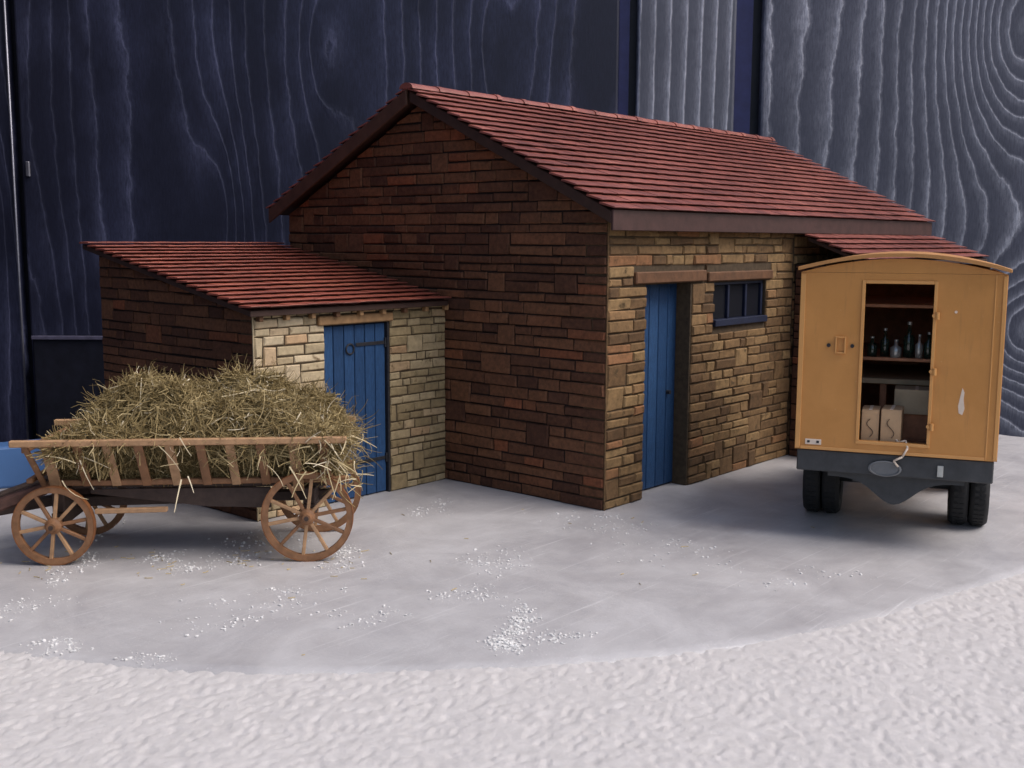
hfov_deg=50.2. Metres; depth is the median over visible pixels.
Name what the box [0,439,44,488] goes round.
blue board
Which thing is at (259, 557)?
fallen straw
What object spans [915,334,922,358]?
bottle
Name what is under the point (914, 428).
crate
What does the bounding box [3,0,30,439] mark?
metal rod
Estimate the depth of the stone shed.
11.55 m
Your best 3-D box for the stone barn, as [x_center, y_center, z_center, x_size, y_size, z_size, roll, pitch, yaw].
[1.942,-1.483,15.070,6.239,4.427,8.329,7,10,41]
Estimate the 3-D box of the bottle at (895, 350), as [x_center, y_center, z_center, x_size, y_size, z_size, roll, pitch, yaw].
[3.531,-0.327,10.059,0.100,0.164,0.100,3,8,20]
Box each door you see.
[324,322,387,503]
[641,283,676,490]
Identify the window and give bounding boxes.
[712,280,766,326]
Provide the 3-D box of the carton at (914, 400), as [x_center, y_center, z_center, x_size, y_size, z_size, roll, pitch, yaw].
[3.716,0.147,10.049,0.380,0.228,0.302,3,8,20]
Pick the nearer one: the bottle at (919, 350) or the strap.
the strap
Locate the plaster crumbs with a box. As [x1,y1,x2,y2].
[0,498,877,666]
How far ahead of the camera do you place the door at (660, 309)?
11.92 m
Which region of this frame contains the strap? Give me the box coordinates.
[893,439,907,466]
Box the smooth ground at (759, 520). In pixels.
[0,434,1023,674]
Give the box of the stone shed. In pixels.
[79,241,450,521]
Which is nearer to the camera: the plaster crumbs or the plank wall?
the plaster crumbs
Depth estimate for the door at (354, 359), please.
11.45 m
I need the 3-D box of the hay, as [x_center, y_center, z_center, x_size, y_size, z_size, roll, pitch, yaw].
[-2.588,0.356,9.486,2.876,1.238,1.491,0,8,-4]
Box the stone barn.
[266,83,988,510]
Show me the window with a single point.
(740, 302)
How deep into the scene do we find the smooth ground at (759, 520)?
8.87 m
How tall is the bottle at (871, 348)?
0.185 m
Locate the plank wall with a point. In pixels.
(182, 120)
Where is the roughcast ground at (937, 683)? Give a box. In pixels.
[0,573,1023,767]
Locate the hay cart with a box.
[0,416,360,565]
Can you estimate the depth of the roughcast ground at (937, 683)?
6.37 m
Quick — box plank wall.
[0,0,1023,441]
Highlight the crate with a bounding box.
[903,414,927,440]
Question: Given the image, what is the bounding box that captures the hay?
[26,353,382,511]
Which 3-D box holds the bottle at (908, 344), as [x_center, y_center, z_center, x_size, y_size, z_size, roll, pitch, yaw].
[3.655,-0.409,10.066,0.100,0.327,0.100,3,8,20]
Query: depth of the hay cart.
9.17 m
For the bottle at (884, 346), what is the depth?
10.12 m
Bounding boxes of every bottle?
[867,336,876,356]
[880,328,889,356]
[890,339,901,357]
[903,322,914,357]
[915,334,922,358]
[923,332,931,358]
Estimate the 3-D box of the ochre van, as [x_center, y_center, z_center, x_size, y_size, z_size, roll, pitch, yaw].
[3.917,-0.023,11.053,1.730,2.609,3.338,3,8,20]
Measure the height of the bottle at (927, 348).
0.240 m
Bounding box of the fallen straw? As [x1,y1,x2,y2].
[1,514,813,654]
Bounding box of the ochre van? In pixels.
[795,251,1012,525]
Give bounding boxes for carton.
[860,405,880,440]
[880,405,903,441]
[894,385,928,414]
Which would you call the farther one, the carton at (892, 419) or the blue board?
the blue board
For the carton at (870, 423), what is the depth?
9.73 m

